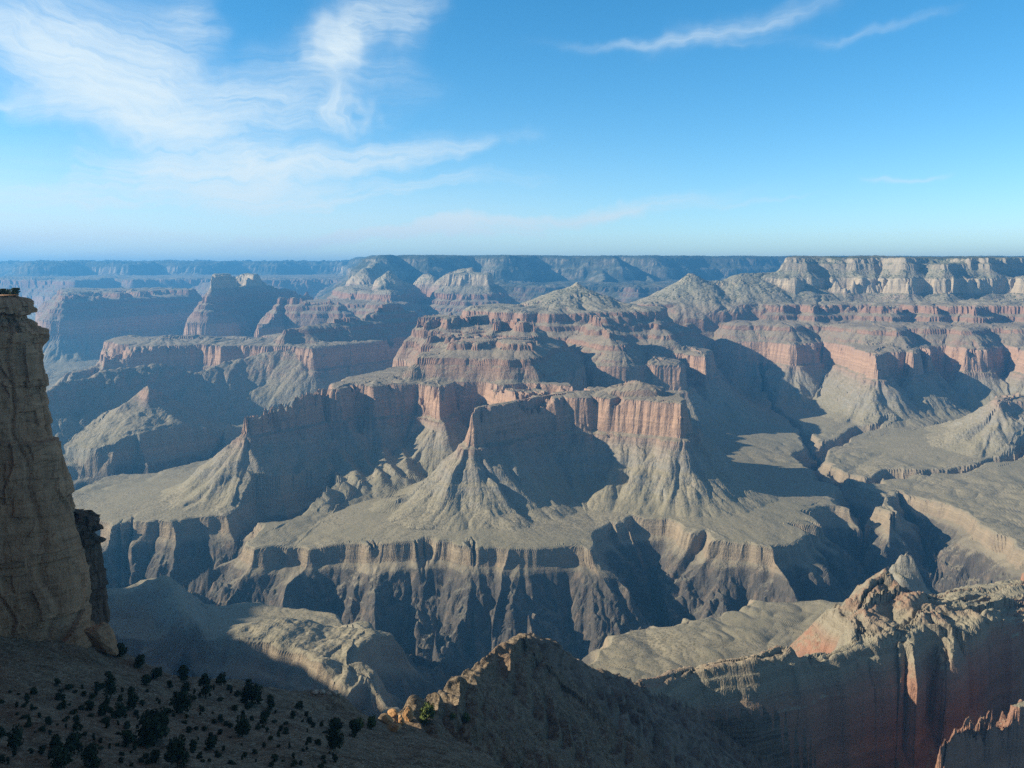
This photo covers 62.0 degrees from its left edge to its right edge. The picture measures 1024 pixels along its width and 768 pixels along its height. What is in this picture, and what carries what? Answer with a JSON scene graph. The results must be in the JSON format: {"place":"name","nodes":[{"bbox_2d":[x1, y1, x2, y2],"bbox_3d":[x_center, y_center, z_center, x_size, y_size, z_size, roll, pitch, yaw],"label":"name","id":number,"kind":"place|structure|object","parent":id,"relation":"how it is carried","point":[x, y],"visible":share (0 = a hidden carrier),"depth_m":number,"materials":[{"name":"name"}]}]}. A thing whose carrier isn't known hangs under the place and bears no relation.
{"place":"outdoors","nodes":[
{"label":"outdoors","id":0,"kind":"place"},
{"bbox_2d":[0,294,95,647],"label":"cliff","id":1,"kind":"structure","parent":0,"point":[45,587],"depth_m":399.45,"materials":[{"name":"brown stone"}]},
{"bbox_2d":[0,288,6,293],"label":"shrub","id":2,"kind":"object","parent":1,"relation":"on","point":[2,291],"visible":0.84,"depth_m":404.91,"materials":[{"name":"green plant"}]},
{"bbox_2d":[8,287,20,294],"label":"shrub","id":3,"kind":"object","parent":1,"relation":"on","point":[15,291],"visible":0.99,"depth_m":404.33,"materials":[{"name":"green plant"}]},
{"bbox_2d":[74,509,109,646],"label":"rock buttress","id":4,"kind":"object","parent":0,"point":[88,525],"visible":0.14,"depth_m":427.28,"materials":[{"name":"stone"}]},
{"bbox_2d":[0,259,520,451],"bbox_3d":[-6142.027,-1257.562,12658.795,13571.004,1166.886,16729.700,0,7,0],"label":"ridges","id":5,"kind":"object","parent":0,"point":[173,347],"visible":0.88,"depth_m":6893.58,"materials":[{"name":"stone"}]},
{"bbox_2d":[0,610,657,767],"bbox_3d":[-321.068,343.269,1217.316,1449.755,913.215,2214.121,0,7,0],"label":"hillside","id":6,"kind":"structure","parent":0,"point":[521,700],"depth_m":391.52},
{"bbox_2d":[0,726,5,737],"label":"scrub bush","id":7,"kind":"object","parent":6,"relation":"on","point":[2,732],"visible":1,"depth_m":244.88,"materials":[{"name":"green plant"}]},
{"bbox_2d":[0,754,5,762],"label":"scrub bush","id":8,"kind":"object","parent":6,"relation":"on","point":[2,756],"visible":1,"depth_m":215.15,"materials":[{"name":"green plant"}]},
{"bbox_2d":[6,723,23,748],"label":"shrub","id":9,"kind":"object","parent":6,"relation":"on","point":[14,739],"visible":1,"depth_m":234.67,"materials":[{"name":"green plant"}]},
{"bbox_2d":[24,721,31,727],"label":"scrub bush","id":10,"kind":"object","parent":6,"relation":"on","point":[29,723],"visible":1,"depth_m":263.52,"materials":[{"name":"green plant"}]},
{"bbox_2d":[29,687,37,694],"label":"scrub bush","id":11,"kind":"object","parent":6,"relation":"on","point":[33,690],"visible":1,"depth_m":308.62,"materials":[{"name":"green plant"}]},
{"bbox_2d":[38,725,45,731],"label":"scrub bush","id":12,"kind":"object","parent":6,"relation":"on","point":[41,729],"visible":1,"depth_m":257.95,"materials":[{"name":"green plant"}]},
{"bbox_2d":[45,716,53,724],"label":"shrub","id":13,"kind":"object","parent":6,"relation":"on","point":[48,720],"visible":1,"depth_m":266.87,"materials":[{"name":"green plant"}]},
{"bbox_2d":[48,749,55,757],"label":"scrub bush","id":14,"kind":"object","parent":6,"relation":"on","point":[50,751],"visible":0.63,"depth_m":223.81,"materials":[{"name":"green plant"}]},
{"bbox_2d":[50,734,62,745],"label":"scrub bush","id":15,"kind":"object","parent":6,"relation":"on","point":[56,738],"visible":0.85,"depth_m":246.68,"materials":[{"name":"green plant"}]},
{"bbox_2d":[54,678,60,685],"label":"scrub bush","id":16,"kind":"object","parent":6,"relation":"on","point":[57,681],"visible":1,"depth_m":326.96,"materials":[{"name":"green plant"}]},
{"bbox_2d":[54,692,61,699],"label":"scrub bush","id":17,"kind":"object","parent":6,"relation":"on","point":[58,695],"visible":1,"depth_m":311.15,"materials":[{"name":"green plant"}]},
{"bbox_2d":[49,743,73,767],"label":"shrub","id":18,"kind":"object","parent":6,"relation":"on","point":[63,756],"visible":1,"depth_m":217.10,"materials":[{"name":"green plant"}]},
{"bbox_2d":[57,701,66,708],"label":"scrub bush","id":19,"kind":"object","parent":6,"relation":"on","point":[63,704],"visible":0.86,"depth_m":299.29,"materials":[{"name":"green plant"}]},
{"bbox_2d":[65,684,73,688],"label":"scrub bush","id":20,"kind":"object","parent":6,"relation":"on","point":[69,686],"visible":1,"depth_m":329.74,"materials":[{"name":"green plant"}]},
{"bbox_2d":[69,708,77,714],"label":"scrub bush","id":21,"kind":"object","parent":6,"relation":"on","point":[74,711],"visible":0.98,"depth_m":289.53,"materials":[{"name":"green plant"}]},
{"bbox_2d":[64,727,83,753],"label":"shrub","id":22,"kind":"object","parent":6,"relation":"on","point":[72,743],"visible":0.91,"depth_m":239.52,"materials":[{"name":"green plant"}]},
{"bbox_2d":[72,715,80,725],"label":"juniper tree","id":23,"kind":"object","parent":6,"relation":"on","point":[76,718],"visible":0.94,"depth_m":264.93,"materials":[{"name":"green plant"}]},
{"bbox_2d":[78,705,84,709],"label":"scrub bush","id":24,"kind":"object","parent":6,"relation":"on","point":[81,707],"visible":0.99,"depth_m":304.99,"materials":[{"name":"green plant"}]},
{"bbox_2d":[78,742,100,767],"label":"shrub","id":25,"kind":"object","parent":6,"relation":"on","point":[89,753],"visible":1,"depth_m":223.13,"materials":[{"name":"green plant"}]},
{"bbox_2d":[85,701,94,710],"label":"scrub bush","id":26,"kind":"object","parent":6,"relation":"on","point":[90,705],"visible":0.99,"depth_m":301.07,"materials":[{"name":"green plant"}]},
{"bbox_2d":[89,692,95,698],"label":"scrub bush","id":27,"kind":"object","parent":6,"relation":"on","point":[92,696],"visible":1,"depth_m":325.40,"materials":[{"name":"green plant"}]},
{"bbox_2d":[84,622,118,655],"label":"boulder","id":28,"kind":"object","parent":6,"relation":"on","point":[101,636],"visible":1,"depth_m":405.42,"materials":[{"name":"stone"}]},
{"bbox_2d":[98,702,107,715],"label":"scrub bush","id":29,"kind":"object","parent":6,"relation":"on","point":[102,707],"visible":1,"depth_m":291.06,"materials":[{"name":"green plant"}]},
{"bbox_2d":[102,671,116,697],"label":"juniper tree","id":30,"kind":"object","parent":6,"relation":"on","point":[110,685],"visible":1,"depth_m":333.04,"materials":[{"name":"green plant"}]},
{"bbox_2d":[106,707,113,712],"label":"scrub bush","id":31,"kind":"object","parent":6,"relation":"on","point":[110,710],"visible":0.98,"depth_m":297.76,"materials":[{"name":"green plant"}]},
{"bbox_2d":[111,711,116,718],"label":"scrub bush","id":32,"kind":"object","parent":6,"relation":"on","point":[113,715],"visible":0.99,"depth_m":291.36,"materials":[{"name":"green plant"}]},
{"bbox_2d":[117,693,122,700],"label":"scrub bush","id":33,"kind":"object","parent":6,"relation":"on","point":[120,698],"visible":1,"depth_m":329.54,"materials":[{"name":"green plant"}]},
{"bbox_2d":[113,702,127,718],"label":"scrub bush","id":34,"kind":"object","parent":6,"relation":"on","point":[121,710],"visible":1,"depth_m":292.73,"materials":[{"name":"green plant"}]},
{"bbox_2d":[117,642,126,656],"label":"shrub","id":35,"kind":"object","parent":6,"relation":"on","point":[122,648],"visible":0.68,"depth_m":427.94,"materials":[{"name":"green plant"}]},
{"bbox_2d":[124,720,130,726],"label":"scrub bush","id":36,"kind":"object","parent":6,"relation":"on","point":[126,723],"visible":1,"depth_m":284.77,"materials":[{"name":"green plant"}]},
{"bbox_2d":[120,730,135,746],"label":"shrub","id":37,"kind":"object","parent":6,"relation":"on","point":[128,736],"visible":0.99,"depth_m":255.14,"materials":[{"name":"green plant"}]},
{"bbox_2d":[125,687,138,709],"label":"juniper tree","id":38,"kind":"object","parent":6,"relation":"on","point":[132,701],"visible":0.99,"depth_m":312.02,"materials":[{"name":"green plant"}]},
{"bbox_2d":[133,654,145,667],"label":"shrub","id":39,"kind":"object","parent":6,"relation":"on","point":[139,660],"visible":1,"depth_m":422.15,"materials":[{"name":"green plant"}]},
{"bbox_2d":[141,752,150,758],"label":"scrub bush","id":40,"kind":"object","parent":6,"relation":"on","point":[146,755],"visible":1,"depth_m":234.79,"materials":[{"name":"green plant"}]},
{"bbox_2d":[140,674,152,684],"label":"scrub bush","id":41,"kind":"object","parent":6,"relation":"on","point":[146,679],"visible":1,"depth_m":367.45,"materials":[{"name":"green plant"}]},
{"bbox_2d":[134,706,172,748],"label":"shrub","id":42,"kind":"object","parent":6,"relation":"on","point":[153,728],"visible":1,"depth_m":262.11,"materials":[{"name":"green plant"}]},
{"bbox_2d":[150,749,160,762],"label":"scrub bush","id":43,"kind":"object","parent":6,"relation":"on","point":[155,755],"visible":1,"depth_m":231.70,"materials":[{"name":"green plant"}]},
{"bbox_2d":[150,666,163,678],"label":"shrub","id":44,"kind":"object","parent":6,"relation":"on","point":[156,673],"visible":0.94,"depth_m":409.05,"materials":[{"name":"green plant"}]},
{"bbox_2d":[166,680,173,687],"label":"scrub bush","id":45,"kind":"object","parent":6,"relation":"on","point":[169,683],"visible":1,"depth_m":375.79,"materials":[{"name":"green plant"}]},
{"bbox_2d":[163,733,189,767],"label":"shrub","id":46,"kind":"object","parent":6,"relation":"on","point":[175,752],"visible":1,"depth_m":228.37,"materials":[{"name":"green plant"}]},
{"bbox_2d":[170,689,192,712],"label":"shrub","id":47,"kind":"object","parent":6,"relation":"on","point":[182,701],"visible":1,"depth_m":325.25,"materials":[{"name":"green plant"}]},
{"bbox_2d":[177,664,188,681],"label":"juniper tree","id":48,"kind":"object","parent":6,"relation":"on","point":[182,670],"visible":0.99,"depth_m":413.10,"materials":[{"name":"green plant"}]},
{"bbox_2d":[180,682,189,693],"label":"scrub bush","id":49,"kind":"object","parent":6,"relation":"on","point":[185,686],"visible":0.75,"depth_m":374.86,"materials":[{"name":"green plant"}]},
{"bbox_2d":[185,726,192,732],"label":"scrub bush","id":50,"kind":"object","parent":6,"relation":"on","point":[188,729],"visible":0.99,"depth_m":298.93,"materials":[{"name":"green plant"}]},
{"bbox_2d":[188,739,196,751],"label":"juniper tree","id":51,"kind":"object","parent":6,"relation":"on","point":[192,744],"visible":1,"depth_m":257.89,"materials":[{"name":"green plant"}]},
{"bbox_2d":[196,751,202,758],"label":"scrub bush","id":52,"kind":"object","parent":6,"relation":"on","point":[199,755],"visible":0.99,"depth_m":245.06,"materials":[{"name":"green plant"}]},
{"bbox_2d":[199,673,211,696],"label":"juniper tree","id":53,"kind":"object","parent":6,"relation":"on","point":[206,688],"visible":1,"depth_m":376.47,"materials":[{"name":"green plant"}]},
{"bbox_2d":[205,735,216,749],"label":"shrub","id":54,"kind":"object","parent":6,"relation":"on","point":[211,743],"visible":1,"depth_m":265.23,"materials":[{"name":"green plant"}]},
{"bbox_2d":[217,714,223,721],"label":"scrub bush","id":55,"kind":"object","parent":6,"relation":"on","point":[220,718],"visible":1,"depth_m":320.63,"materials":[{"name":"green plant"}]},
{"bbox_2d":[215,671,226,684],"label":"shrub","id":56,"kind":"object","parent":6,"relation":"on","point":[220,678],"visible":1,"depth_m":412.40,"materials":[{"name":"green plant"}]},
{"bbox_2d":[231,704,238,710],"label":"scrub bush","id":57,"kind":"object","parent":6,"relation":"on","point":[234,707],"visible":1,"depth_m":356.12,"materials":[{"name":"green plant"}]},
{"bbox_2d":[232,714,250,736],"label":"shrub","id":58,"kind":"object","parent":6,"relation":"on","point":[242,727],"visible":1,"depth_m":295.74,"materials":[{"name":"green plant"}]},
{"bbox_2d":[245,678,252,686],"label":"juniper tree","id":59,"kind":"object","parent":6,"relation":"on","point":[248,681],"visible":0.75,"depth_m":410.32,"materials":[{"name":"green plant"}]},
{"bbox_2d":[239,682,262,705],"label":"shrub","id":60,"kind":"object","parent":6,"relation":"on","point":[250,692],"visible":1,"depth_m":385.03,"materials":[{"name":"green plant"}]},
{"bbox_2d":[259,716,267,723],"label":"scrub bush","id":61,"kind":"object","parent":6,"relation":"on","point":[264,719],"visible":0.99,"depth_m":329.08,"materials":[{"name":"green plant"}]},
{"bbox_2d":[260,711,268,717],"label":"scrub bush","id":62,"kind":"object","parent":6,"relation":"on","point":[264,713],"visible":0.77,"depth_m":340.09,"materials":[{"name":"green plant"}]},
{"bbox_2d":[267,694,275,710],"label":"juniper tree","id":63,"kind":"object","parent":6,"relation":"on","point":[270,703],"visible":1,"depth_m":387.48,"materials":[{"name":"green plant"}]},
{"bbox_2d":[270,754,278,758],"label":"scrub bush","id":64,"kind":"object","parent":6,"relation":"on","point":[273,756],"visible":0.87,"depth_m":257.27,"materials":[{"name":"green plant"}]},
{"bbox_2d":[289,710,296,718],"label":"scrub bush","id":65,"kind":"object","parent":6,"relation":"on","point":[292,714],"visible":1,"depth_m":382.25,"materials":[{"name":"green plant"}]},
{"bbox_2d":[294,701,303,708],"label":"scrub bush","id":66,"kind":"object","parent":6,"relation":"on","point":[299,705],"visible":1,"depth_m":402.84,"materials":[{"name":"green plant"}]},
{"bbox_2d":[305,716,312,723],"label":"scrub bush","id":67,"kind":"object","parent":6,"relation":"on","point":[309,720],"visible":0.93,"depth_m":373.56,"materials":[{"name":"green plant"}]},
{"bbox_2d":[315,739,320,745],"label":"scrub bush","id":68,"kind":"object","parent":6,"relation":"on","point":[317,741],"visible":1,"depth_m":287.43,"materials":[{"name":"green plant"}]},
{"bbox_2d":[325,727,345,748],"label":"shrub","id":69,"kind":"object","parent":6,"relation":"on","point":[335,740],"visible":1,"depth_m":280.94,"materials":[{"name":"green plant"}]},
{"bbox_2d":[327,717,344,728],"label":"shrub","id":70,"kind":"object","parent":6,"relation":"on","point":[336,723],"visible":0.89,"depth_m":362.95,"materials":[{"name":"green plant"}]},
{"bbox_2d":[348,719,360,737],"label":"shrub","id":71,"kind":"object","parent":6,"relation":"on","point":[354,725],"visible":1,"depth_m":361.54,"materials":[{"name":"green plant"}]},
{"bbox_2d":[356,717,363,727],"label":"shrub","id":72,"kind":"object","parent":6,"relation":"on","point":[359,720],"visible":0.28,"depth_m":392.09,"materials":[{"name":"green plant"}]},
{"bbox_2d":[366,714,376,728],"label":"shrub","id":73,"kind":"object","parent":6,"relation":"on","point":[371,723],"visible":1,"depth_m":429.44,"materials":[{"name":"green plant"}]},
{"bbox_2d":[381,715,392,724],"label":"boulder","id":74,"kind":"object","parent":6,"relation":"on","point":[387,719],"visible":0.92,"depth_m":462.36,"materials":[{"name":"brown stone"}]},
{"bbox_2d":[387,708,397,717],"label":"boulder","id":75,"kind":"object","parent":6,"relation":"on","point":[392,712],"visible":0.96,"depth_m":496.90,"materials":[{"name":"beige stone"}]},
{"bbox_2d":[387,723,401,731],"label":"boulder","id":76,"kind":"object","parent":6,"relation":"on","point":[395,727],"visible":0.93,"depth_m":444.69,"materials":[{"name":"stone"}]},
{"bbox_2d":[398,715,403,724],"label":"boulder","id":77,"kind":"object","parent":6,"relation":"on","point":[400,719],"visible":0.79,"depth_m":492.55,"materials":[{"name":"beige stone"}]},
{"bbox_2d":[402,705,413,721],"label":"boulder","id":78,"kind":"object","parent":6,"relation":"on","point":[407,714],"visible":0.99,"depth_m":516.35,"materials":[{"name":"beige stone"}]},
{"bbox_2d":[419,701,435,723],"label":"shrub","id":79,"kind":"object","parent":6,"relation":"on","point":[427,712],"visible":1,"depth_m":530.80,"materials":[{"name":"green plant"}]},
{"bbox_2d":[449,713,455,719],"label":"shrub","id":80,"kind":"object","parent":6,"relation":"on","point":[452,715],"visible":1,"depth_m":581.26,"materials":[{"name":"green plant"}]},
{"bbox_2d":[462,712,469,721],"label":"shrub","id":81,"kind":"object","parent":6,"relation":"on","point":[465,716],"visible":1,"depth_m":595.22,"materials":[{"name":"green plant"}]},
{"bbox_2d":[163,282,766,511],"bbox_3d":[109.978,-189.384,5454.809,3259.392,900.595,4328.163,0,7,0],"label":"stepped butte","id":82,"kind":"object","parent":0,"point":[403,419],"visible":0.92,"depth_m":4356.47,"materials":[{"name":"stone"}]},
{"bbox_2d":[0,255,1023,302],"bbox_3d":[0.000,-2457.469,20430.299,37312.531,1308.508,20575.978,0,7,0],"label":"plateau","id":83,"kind":"structure","parent":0,"point":[621,278],"depth_m":13672.96,"materials":[{"name":"stone"}]},
{"bbox_2d":[0,0,1023,260],"label":"sky","id":84,"kind":"structure","parent":0,"point":[132,130],"materials":[{"name":"blue"}]},
{"bbox_2d":[34,320,1023,712],"bbox_3d":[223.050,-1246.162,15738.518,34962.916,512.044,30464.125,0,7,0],"label":"terrain","id":85,"kind":"structure","parent":0,"point":[988,494],"depth_m":3307.26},
{"bbox_2d":[67,361,1023,717],"bbox_3d":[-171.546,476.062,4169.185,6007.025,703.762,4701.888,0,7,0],"label":"gorge","id":86,"kind":"structure","parent":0,"point":[439,611],"depth_m":3042.03,"materials":[{"name":"stone"}]},
{"bbox_2d":[372,380,774,527],"bbox_3d":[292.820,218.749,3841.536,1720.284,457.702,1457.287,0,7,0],"label":"mesa","id":87,"kind":"structure","parent":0,"point":[636,446],"depth_m":3555.81,"materials":[{"name":"brown stone"}]},
{"bbox_2d":[524,632,815,767],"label":"ridge","id":88,"kind":"structure","parent":0,"point":[666,731],"depth_m":891.86,"materials":[{"name":"brown stone"}]},
{"bbox_2d":[630,255,1023,425],"bbox_3d":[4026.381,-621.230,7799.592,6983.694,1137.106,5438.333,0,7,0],"label":"canyon wall","id":89,"kind":"structure","parent":0,"point":[901,340],"depth_m":6516.77,"materials":[{"name":"brown stone"}]},
{"bbox_2d":[638,568,1023,767],"bbox_3d":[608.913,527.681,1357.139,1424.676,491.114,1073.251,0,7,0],"label":"spur","id":90,"kind":"structure","parent":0,"point":[883,668],"depth_m":1149.02,"materials":[{"name":"brown stone"}]}
]}

